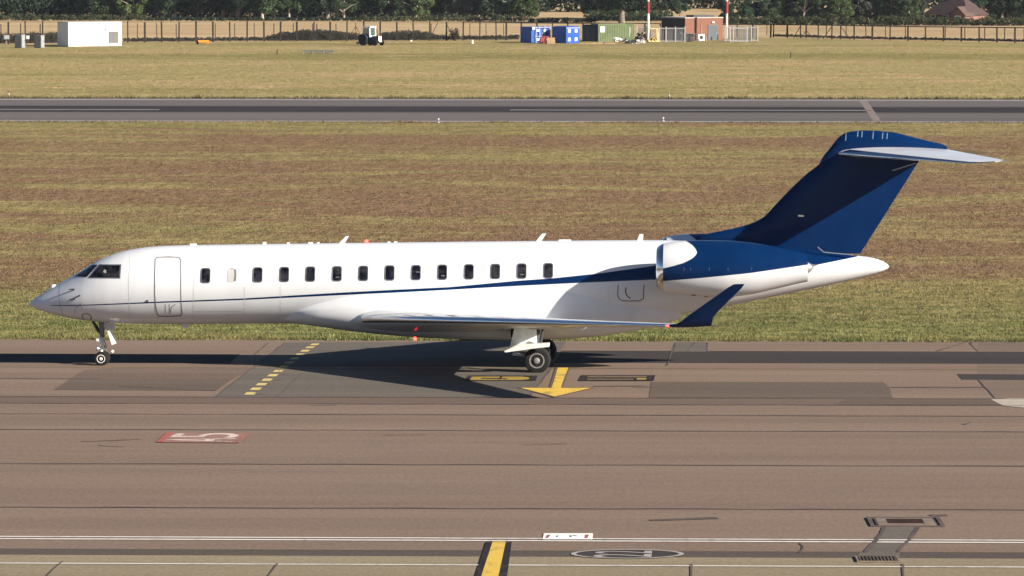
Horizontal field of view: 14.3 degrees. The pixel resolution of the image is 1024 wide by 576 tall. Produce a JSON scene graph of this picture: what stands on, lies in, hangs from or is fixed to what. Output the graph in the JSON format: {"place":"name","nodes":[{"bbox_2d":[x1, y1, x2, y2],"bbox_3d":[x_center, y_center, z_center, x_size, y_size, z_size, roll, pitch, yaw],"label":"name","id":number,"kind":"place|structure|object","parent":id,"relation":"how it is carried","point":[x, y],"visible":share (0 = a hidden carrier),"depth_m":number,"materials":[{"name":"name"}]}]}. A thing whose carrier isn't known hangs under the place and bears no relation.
{"place":"outdoors","nodes":[
{"label":"outdoors","id":0,"kind":"place"},
{"bbox_2d":[0,339,1023,575],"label":"taxiway","id":1,"kind":"structure","parent":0,"point":[494,456],"depth_m":115.68,"materials":[{"name":"grey asphalt"}]},
{"bbox_2d":[29,130,1010,372],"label":"business jet","id":2,"kind":"object","parent":1,"relation":"on","point":[816,226],"visible":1,"depth_m":143.58,"materials":[{"name":"paint"}]},
{"bbox_2d":[90,265,119,276],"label":"cockpit window","id":3,"kind":"structure","parent":2,"relation":"in","point":[111,270],"depth_m":144.47,"materials":[{"name":"black glass"}]},
{"bbox_2d":[154,256,182,316],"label":"passenger door","id":4,"kind":"structure","parent":2,"relation":"in","point":[167,271],"depth_m":144.12,"materials":[{"name":"paint"}]},
{"bbox_2d":[200,268,210,282],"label":"cabin window","id":5,"kind":"structure","parent":2,"relation":"in","point":[205,273],"depth_m":143.95,"materials":[{"name":"black glass"}]},
{"bbox_2d":[227,268,236,281],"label":"cabin window","id":6,"kind":"structure","parent":2,"relation":"in","point":[231,272],"depth_m":143.91,"materials":[{"name":"white plastic"}]},
{"bbox_2d":[252,267,262,282],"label":"cabin window","id":7,"kind":"structure","parent":2,"relation":"in","point":[257,275],"depth_m":143.84,"materials":[{"name":"black glass"}]},
{"bbox_2d":[279,267,288,281],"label":"cabin window","id":8,"kind":"structure","parent":2,"relation":"in","point":[283,271],"depth_m":143.79,"materials":[{"name":"black glass"}]},
{"bbox_2d":[305,266,314,281],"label":"cabin window","id":9,"kind":"structure","parent":2,"relation":"in","point":[309,270],"depth_m":143.74,"materials":[{"name":"black glass"}]},
{"bbox_2d":[332,266,341,280],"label":"cabin window","id":10,"kind":"structure","parent":2,"relation":"in","point":[336,270],"depth_m":143.67,"materials":[{"name":"black glass"}]},
{"bbox_2d":[358,266,367,280],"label":"cabin window","id":11,"kind":"structure","parent":2,"relation":"in","point":[362,270],"depth_m":143.63,"materials":[{"name":"black glass"}]},
{"bbox_2d":[384,265,394,280],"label":"cabin window","id":12,"kind":"structure","parent":2,"relation":"in","point":[389,273],"depth_m":143.56,"materials":[{"name":"black glass"}]},
{"bbox_2d":[411,265,420,279],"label":"cabin window","id":13,"kind":"structure","parent":2,"relation":"in","point":[415,269],"depth_m":143.53,"materials":[{"name":"black glass"}]},
{"bbox_2d":[437,264,446,279],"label":"cabin window","id":14,"kind":"structure","parent":2,"relation":"in","point":[441,268],"depth_m":143.46,"materials":[{"name":"black glass"}]},
{"bbox_2d":[464,264,473,279],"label":"cabin window","id":15,"kind":"structure","parent":2,"relation":"in","point":[468,268],"depth_m":143.39,"materials":[{"name":"black glass"}]},
{"bbox_2d":[490,264,499,278],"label":"cabin window","id":16,"kind":"structure","parent":2,"relation":"in","point":[494,268],"depth_m":143.35,"materials":[{"name":"black glass"}]},
{"bbox_2d":[516,263,526,278],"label":"cabin window","id":17,"kind":"structure","parent":2,"relation":"in","point":[521,271],"depth_m":143.28,"materials":[{"name":"black glass"}]},
{"bbox_2d":[543,263,552,277],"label":"cabin window","id":18,"kind":"structure","parent":2,"relation":"in","point":[547,267],"depth_m":143.25,"materials":[{"name":"black glass"}]},
{"bbox_2d":[855,556,900,561],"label":"drain grate","id":19,"kind":"object","parent":1,"relation":"on","point":[877,558],"visible":1,"depth_m":91.00,"materials":[{"name":"metal"}]},
{"bbox_2d":[866,517,944,526],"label":"drain grate","id":20,"kind":"object","parent":1,"relation":"on","point":[907,521],"visible":1,"depth_m":98.02,"materials":[{"name":"concrete"}]},
{"bbox_2d":[0,37,1023,342],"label":"grass field","id":21,"kind":"structure","parent":0,"point":[458,135],"depth_m":284.57,"materials":[{"name":"green plant"}]},
{"bbox_2d":[14,34,24,47],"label":"cabinet","id":22,"kind":"object","parent":21,"relation":"on","point":[19,40],"visible":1,"depth_m":560.85,"materials":[{"name":"metal"}]},
{"bbox_2d":[34,35,43,47],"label":"cabinet","id":23,"kind":"object","parent":21,"relation":"on","point":[38,41],"visible":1,"depth_m":560.82,"materials":[{"name":"metal"}]},
{"bbox_2d":[57,21,121,46],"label":"site cabin","id":24,"kind":"object","parent":21,"relation":"on","point":[87,33],"visible":1,"depth_m":567.88,"materials":[{"name":"white metal"}]},
{"bbox_2d":[196,40,211,43],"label":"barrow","id":25,"kind":"object","parent":21,"relation":"on","point":[201,41],"visible":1,"depth_m":580.07,"materials":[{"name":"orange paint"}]},
{"bbox_2d":[303,50,333,53],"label":"metal trestle","id":26,"kind":"object","parent":21,"relation":"on","point":[323,51],"visible":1,"depth_m":533.17,"materials":[{"name":"grey metal"}]},
{"bbox_2d":[356,26,383,45],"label":"tractor","id":27,"kind":"object","parent":21,"relation":"on","point":[368,36],"visible":1,"depth_m":572.78,"materials":[{"name":"metal"}]},
{"bbox_2d":[449,28,459,40],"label":"bare shrub","id":28,"kind":"object","parent":21,"relation":"on","point":[454,35],"visible":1,"depth_m":598.75,"materials":[{"name":"plant"}]},
{"bbox_2d":[0,21,1023,43],"bbox_3d":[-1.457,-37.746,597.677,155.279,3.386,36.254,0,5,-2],"label":"perimeter fence","id":29,"kind":"object","parent":21,"relation":"on","point":[429,22],"visible":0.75,"depth_m":597.10,"materials":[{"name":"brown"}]},
{"bbox_2d":[520,25,550,42],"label":"shipping container","id":30,"kind":"object","parent":21,"relation":"on","point":[531,34],"visible":1,"depth_m":587.11,"materials":[{"name":"blue metal"}]},
{"bbox_2d":[544,37,554,43],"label":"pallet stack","id":31,"kind":"object","parent":21,"relation":"on","point":[550,40],"visible":1,"depth_m":582.92,"materials":[{"name":"brown wood"}]},
{"bbox_2d":[553,26,579,42],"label":"shipping container","id":32,"kind":"object","parent":21,"relation":"on","point":[566,34],"visible":1,"depth_m":585.66,"materials":[{"name":"blue metal"}]},
{"bbox_2d":[582,24,597,41],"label":"shipping container","id":33,"kind":"object","parent":21,"relation":"on","point":[589,32],"visible":1,"depth_m":594.36,"materials":[{"name":"black metal"}]},
{"bbox_2d":[592,23,633,41],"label":"shipping container","id":34,"kind":"object","parent":21,"relation":"on","point":[608,32],"visible":0.85,"depth_m":595.03,"materials":[{"name":"green metal"}]},
{"bbox_2d":[635,32,650,39],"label":"scrap pile","id":35,"kind":"object","parent":21,"relation":"on","point":[640,35],"visible":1,"depth_m":601.59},
{"bbox_2d":[637,26,650,39],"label":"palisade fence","id":36,"kind":"object","parent":21,"relation":"on","point":[639,29],"visible":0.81,"depth_m":604.71,"materials":[{"name":"beige metal"}]},
{"bbox_2d":[646,0,649,40],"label":"striped mast","id":37,"kind":"object","parent":21,"relation":"on","point":[647,6],"visible":0.89,"depth_m":598.11,"materials":[{"name":"metal"}]},
{"bbox_2d":[647,28,658,41],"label":"wire cage","id":38,"kind":"object","parent":21,"relation":"on","point":[654,40],"visible":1,"depth_m":589.40,"materials":[{"name":"beige paint"}]},
{"bbox_2d":[659,27,684,41],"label":"palisade fence","id":39,"kind":"object","parent":21,"relation":"on","point":[676,33],"visible":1,"depth_m":590.71,"materials":[{"name":"grey metal"}]},
{"bbox_2d":[697,34,704,40],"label":"air conditioner","id":40,"kind":"object","parent":21,"relation":"on","point":[701,37],"visible":1,"depth_m":596.15,"materials":[{"name":"white metal"}]},
{"bbox_2d":[725,0,728,39],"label":"striped mast","id":41,"kind":"object","parent":21,"relation":"on","point":[727,7],"visible":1,"depth_m":598.07,"materials":[{"name":"metal"}]},
{"bbox_2d":[730,27,748,41],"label":"palisade fence","id":42,"kind":"object","parent":21,"relation":"on","point":[739,28],"visible":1,"depth_m":590.73,"materials":[{"name":"grey metal"}]},
{"bbox_2d":[725,26,757,40],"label":"palisade fence","id":43,"kind":"object","parent":21,"relation":"on","point":[749,33],"visible":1,"depth_m":595.27,"materials":[{"name":"grey metal"}]},
{"bbox_2d":[0,98,1023,122],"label":"runway","id":44,"kind":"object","parent":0,"point":[508,110],"visible":1,"depth_m":363.04,"materials":[{"name":"grey asphalt"}]},
{"bbox_2d":[0,555,1023,575],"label":"apron","id":45,"kind":"object","parent":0,"point":[103,565],"visible":1,"depth_m":89.89,"materials":[{"name":"concrete"}]},
{"bbox_2d":[0,0,1023,43],"bbox_3d":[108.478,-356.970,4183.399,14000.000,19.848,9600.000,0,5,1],"label":"ground","id":46,"kind":"structure","parent":0,"point":[474,28],"depth_m":675.98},
{"bbox_2d":[0,31,57,42],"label":"bramble thicket","id":47,"kind":"object","parent":46,"relation":"on","point":[30,39],"visible":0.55,"depth_m":586.37,"materials":[{"name":"green plant"}]},
{"bbox_2d":[38,0,65,12],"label":"broadleaf tree","id":48,"kind":"object","parent":46,"relation":"on","point":[50,2],"visible":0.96,"depth_m":762.84,"materials":[{"name":"green plant"}]},
{"bbox_2d":[0,13,148,20],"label":"hedge","id":49,"kind":"object","parent":46,"relation":"on","point":[89,17],"visible":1,"depth_m":735.37,"materials":[{"name":"green plant"}]},
{"bbox_2d":[72,0,110,16],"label":"broadleaf tree","id":50,"kind":"object","parent":46,"relation":"on","point":[97,7],"visible":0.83,"depth_m":758.90,"materials":[{"name":"green plant"}]},
{"bbox_2d":[100,0,137,18],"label":"broadleaf tree","id":51,"kind":"object","parent":46,"relation":"on","point":[112,8],"visible":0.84,"depth_m":748.10,"materials":[{"name":"green plant"}]},
{"bbox_2d":[112,0,150,19],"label":"broadleaf tree","id":52,"kind":"object","parent":46,"relation":"on","point":[126,8],"visible":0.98,"depth_m":744.85,"materials":[{"name":"green plant"}]},
{"bbox_2d":[138,0,172,17],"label":"broadleaf tree","id":53,"kind":"object","parent":46,"relation":"on","point":[152,8],"visible":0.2,"depth_m":758.70,"materials":[{"name":"green plant"}]},
{"bbox_2d":[150,0,198,17],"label":"broadleaf tree","id":54,"kind":"object","parent":46,"relation":"on","point":[166,8],"visible":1,"depth_m":744.81,"materials":[{"name":"green plant"}]},
{"bbox_2d":[123,36,269,41],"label":"bramble strip","id":55,"kind":"object","parent":46,"relation":"on","point":[198,38],"visible":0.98,"depth_m":595.68,"materials":[{"name":"plant"}]},
{"bbox_2d":[199,0,242,17],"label":"broadleaf tree","id":56,"kind":"object","parent":46,"relation":"on","point":[209,3],"visible":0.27,"depth_m":755.63,"materials":[{"name":"green plant"}]},
{"bbox_2d":[215,0,262,17],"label":"broadleaf tree","id":57,"kind":"object","parent":46,"relation":"on","point":[237,6],"visible":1,"depth_m":740.83,"materials":[{"name":"green plant"}]},
{"bbox_2d":[146,16,355,20],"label":"hedge","id":58,"kind":"object","parent":46,"relation":"on","point":[258,18],"visible":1,"depth_m":733.63,"materials":[{"name":"green plant"}]},
{"bbox_2d":[248,0,280,17],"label":"broadleaf tree","id":59,"kind":"object","parent":46,"relation":"on","point":[269,7],"visible":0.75,"depth_m":753.51,"materials":[{"name":"green plant"}]},
{"bbox_2d":[0,0,532,17],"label":"distant woodland","id":60,"kind":"object","parent":46,"relation":"on","point":[69,6],"visible":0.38,"depth_m":761.71,"materials":[{"name":"green plant"}]},
{"bbox_2d":[277,0,302,20],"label":"broadleaf tree","id":61,"kind":"object","parent":46,"relation":"on","point":[289,5],"visible":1,"depth_m":734.68,"materials":[{"name":"green plant"}]},
{"bbox_2d":[265,28,359,40],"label":"bramble thicket","id":62,"kind":"object","parent":46,"relation":"on","point":[337,35],"visible":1,"depth_m":599.52,"materials":[{"name":"green plant"}]},
{"bbox_2d":[300,0,348,18],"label":"broadleaf tree","id":63,"kind":"object","parent":46,"relation":"on","point":[327,6],"visible":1,"depth_m":734.12,"materials":[{"name":"green plant"}]},
{"bbox_2d":[330,0,357,20],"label":"broadleaf tree","id":64,"kind":"object","parent":46,"relation":"on","point":[352,7],"visible":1,"depth_m":736.43,"materials":[{"name":"green plant"}]},
{"bbox_2d":[345,0,386,17],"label":"broadleaf tree","id":65,"kind":"object","parent":46,"relation":"on","point":[363,7],"visible":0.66,"depth_m":749.37,"materials":[{"name":"green plant"}]},
{"bbox_2d":[367,0,404,18],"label":"broadleaf tree","id":66,"kind":"object","parent":46,"relation":"on","point":[391,7],"visible":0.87,"depth_m":748.79,"materials":[{"name":"green plant"}]},
{"bbox_2d":[376,29,442,39],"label":"bramble thicket","id":67,"kind":"object","parent":46,"relation":"on","point":[403,36],"visible":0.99,"depth_m":601.87,"materials":[{"name":"green plant"}]},
{"bbox_2d":[398,0,434,18],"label":"broadleaf tree","id":68,"kind":"object","parent":46,"relation":"on","point":[411,8],"visible":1,"depth_m":740.43,"materials":[{"name":"green plant"}]},
{"bbox_2d":[418,0,457,18],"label":"broadleaf tree","id":69,"kind":"object","parent":46,"relation":"on","point":[440,6],"visible":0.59,"depth_m":748.43,"materials":[{"name":"green plant"}]},
{"bbox_2d":[357,14,531,21],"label":"hedge","id":70,"kind":"object","parent":46,"relation":"on","point":[509,17],"visible":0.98,"depth_m":729.32,"materials":[{"name":"green plant"}]},
{"bbox_2d":[447,0,482,19],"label":"broadleaf tree","id":71,"kind":"object","parent":46,"relation":"on","point":[473,7],"visible":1,"depth_m":744.39,"materials":[{"name":"green plant"}]},
{"bbox_2d":[441,34,519,39],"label":"bramble strip","id":72,"kind":"object","parent":46,"relation":"on","point":[487,37],"visible":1,"depth_m":603.75,"materials":[{"name":"plant"}]},
{"bbox_2d":[29,0,942,12],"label":"distant woodland","id":73,"kind":"object","parent":46,"relation":"on","point":[546,5],"visible":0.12,"depth_m":826.20,"materials":[{"name":"green plant"}]},
{"bbox_2d":[489,0,530,15],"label":"broadleaf tree","id":74,"kind":"object","parent":46,"relation":"on","point":[504,8],"visible":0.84,"depth_m":738.93,"materials":[{"name":"green plant"}]},
{"bbox_2d":[509,0,539,18],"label":"broadleaf tree","id":75,"kind":"object","parent":46,"relation":"on","point":[530,9],"visible":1,"depth_m":735.66,"materials":[{"name":"green plant"}]},
{"bbox_2d":[528,17,596,22],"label":"hedge","id":76,"kind":"object","parent":46,"relation":"on","point":[590,20],"visible":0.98,"depth_m":720.16,"materials":[{"name":"green plant"}]},
{"bbox_2d":[577,0,618,14],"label":"broadleaf tree","id":77,"kind":"object","parent":46,"relation":"on","point":[587,5],"visible":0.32,"depth_m":745.17,"materials":[{"name":"green plant"}]},
{"bbox_2d":[594,0,644,22],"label":"broadleaf tree","id":78,"kind":"object","parent":46,"relation":"on","point":[621,6],"visible":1,"depth_m":710.42,"materials":[{"name":"green plant"}]},
{"bbox_2d":[583,9,673,20],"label":"hedge","id":79,"kind":"object","parent":46,"relation":"on","point":[600,15],"visible":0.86,"depth_m":731.26,"materials":[{"name":"green plant"}]},
{"bbox_2d":[624,0,657,13],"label":"broadleaf tree","id":80,"kind":"object","parent":46,"relation":"on","point":[639,7],"visible":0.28,"depth_m":749.01,"materials":[{"name":"green plant"}]},
{"bbox_2d":[639,0,681,15],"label":"broadleaf tree","id":81,"kind":"object","parent":46,"relation":"on","point":[667,5],"visible":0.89,"depth_m":739.08,"materials":[{"name":"green plant"}]},
{"bbox_2d":[671,1,690,15],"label":"broadleaf tree","id":82,"kind":"object","parent":46,"relation":"on","point":[685,7],"visible":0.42,"depth_m":770.22,"materials":[{"name":"green plant"}]},
{"bbox_2d":[714,0,729,9],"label":"bush","id":83,"kind":"object","parent":46,"relation":"on","point":[720,4],"visible":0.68,"depth_m":820.09,"materials":[{"name":"green plant"}]},
{"bbox_2d":[718,5,739,20],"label":"bush","id":84,"kind":"object","parent":46,"relation":"on","point":[732,13],"visible":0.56,"depth_m":717.05,"materials":[{"name":"green plant"}]},
{"bbox_2d":[738,6,754,18],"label":"bush","id":85,"kind":"object","parent":46,"relation":"on","point":[746,11],"visible":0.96,"depth_m":721.63,"materials":[{"name":"green plant"}]},
{"bbox_2d":[736,1,757,10],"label":"bush","id":86,"kind":"object","parent":46,"relation":"on","point":[743,4],"visible":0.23,"depth_m":765.46,"materials":[{"name":"green plant"}]},
{"bbox_2d":[743,1,763,16],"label":"bush","id":87,"kind":"object","parent":46,"relation":"on","point":[754,5],"visible":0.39,"depth_m":740.41,"materials":[{"name":"green plant"}]},
{"bbox_2d":[758,0,785,19],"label":"broadleaf tree","id":88,"kind":"object","parent":46,"relation":"on","point":[775,8],"visible":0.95,"depth_m":730.61,"materials":[{"name":"green plant"}]},
{"bbox_2d":[780,0,806,16],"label":"broadleaf tree","id":89,"kind":"object","parent":46,"relation":"on","point":[789,12],"visible":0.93,"depth_m":734.79,"materials":[{"name":"green plant"}]},
{"bbox_2d":[787,0,821,15],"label":"broadleaf tree","id":90,"kind":"object","parent":46,"relation":"on","point":[797,6],"visible":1,"depth_m":731.28,"materials":[{"name":"green plant"}]},
{"bbox_2d":[805,0,832,17],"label":"broadleaf tree","id":91,"kind":"object","parent":46,"relation":"on","point":[816,11],"visible":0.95,"depth_m":734.96,"materials":[{"name":"green plant"}]},
{"bbox_2d":[822,0,854,17],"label":"broadleaf tree","id":92,"kind":"object","parent":46,"relation":"on","point":[846,10],"visible":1,"depth_m":730.37,"materials":[{"name":"green plant"}]},
{"bbox_2d":[780,5,924,19],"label":"distant woodland","id":93,"kind":"object","parent":46,"relation":"on","point":[870,15],"visible":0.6,"depth_m":738.05,"materials":[{"name":"green plant"}]},
{"bbox_2d":[848,0,875,18],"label":"broadleaf tree","id":94,"kind":"object","parent":46,"relation":"on","point":[861,7],"visible":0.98,"depth_m":734.95,"materials":[{"name":"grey plant"}]},
{"bbox_2d":[723,15,1023,25],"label":"hedge","id":95,"kind":"object","parent":46,"relation":"on","point":[924,20],"visible":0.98,"depth_m":697.98,"materials":[{"name":"green plant"}]},
{"bbox_2d":[874,0,911,16],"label":"broadleaf tree","id":96,"kind":"object","parent":46,"relation":"on","point":[881,5],"visible":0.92,"depth_m":736.15,"materials":[{"name":"green plant"}]},
{"bbox_2d":[774,34,1023,41],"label":"bramble strip","id":97,"kind":"object","parent":46,"relation":"on","point":[904,38],"visible":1,"depth_m":603.99,"materials":[{"name":"green plant"}]},
{"bbox_2d":[896,0,920,18],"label":"broadleaf tree","id":98,"kind":"object","parent":46,"relation":"on","point":[908,8],"visible":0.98,"depth_m":730.83,"materials":[{"name":"green plant"}]},
{"bbox_2d":[912,0,926,16],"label":"broadleaf tree","id":99,"kind":"object","parent":46,"relation":"on","point":[923,3],"visible":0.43,"depth_m":740.49,"materials":[{"name":"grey plant"}]},
{"bbox_2d":[925,0,989,20],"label":"house","id":100,"kind":"structure","parent":46,"relation":"on","point":[959,9],"depth_m":739.10,"materials":[{"name":"brick"}]},
{"bbox_2d":[970,0,988,9],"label":"broadleaf tree","id":101,"kind":"object","parent":46,"relation":"on","point":[980,3],"visible":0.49,"depth_m":800.93,"materials":[{"name":"green plant"}]},
{"bbox_2d":[985,0,1021,17],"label":"broadleaf tree","id":102,"kind":"object","parent":46,"relation":"on","point":[995,8],"visible":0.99,"depth_m":740.40,"materials":[{"name":"green plant"}]},
{"bbox_2d":[992,1,1023,19],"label":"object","id":103,"kind":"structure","parent":46,"relation":"on","point":[1007,14],"depth_m":742.57,"materials":[{"name":"plant"}]},
{"bbox_2d":[1015,0,1023,17],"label":"broadleaf tree","id":104,"kind":"object","parent":46,"relation":"on","point":[1021,13],"visible":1,"depth_m":740.57,"materials":[{"name":"green plant"}]},
{"bbox_2d":[679,32,695,41],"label":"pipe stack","id":105,"kind":"object","parent":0,"point":[688,36],"visible":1,"depth_m":592.79,"materials":[{"name":"metal"}]},
{"bbox_2d":[661,15,722,39],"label":"brick building","id":106,"kind":"structure","parent":0,"point":[710,27],"depth_m":601.96,"materials":[{"name":"red brick"}]},
{"bbox_2d":[708,25,717,39],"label":"door","id":107,"kind":"structure","parent":106,"relation":"in","point":[712,29],"depth_m":602.20,"materials":[{"name":"grey metal"}]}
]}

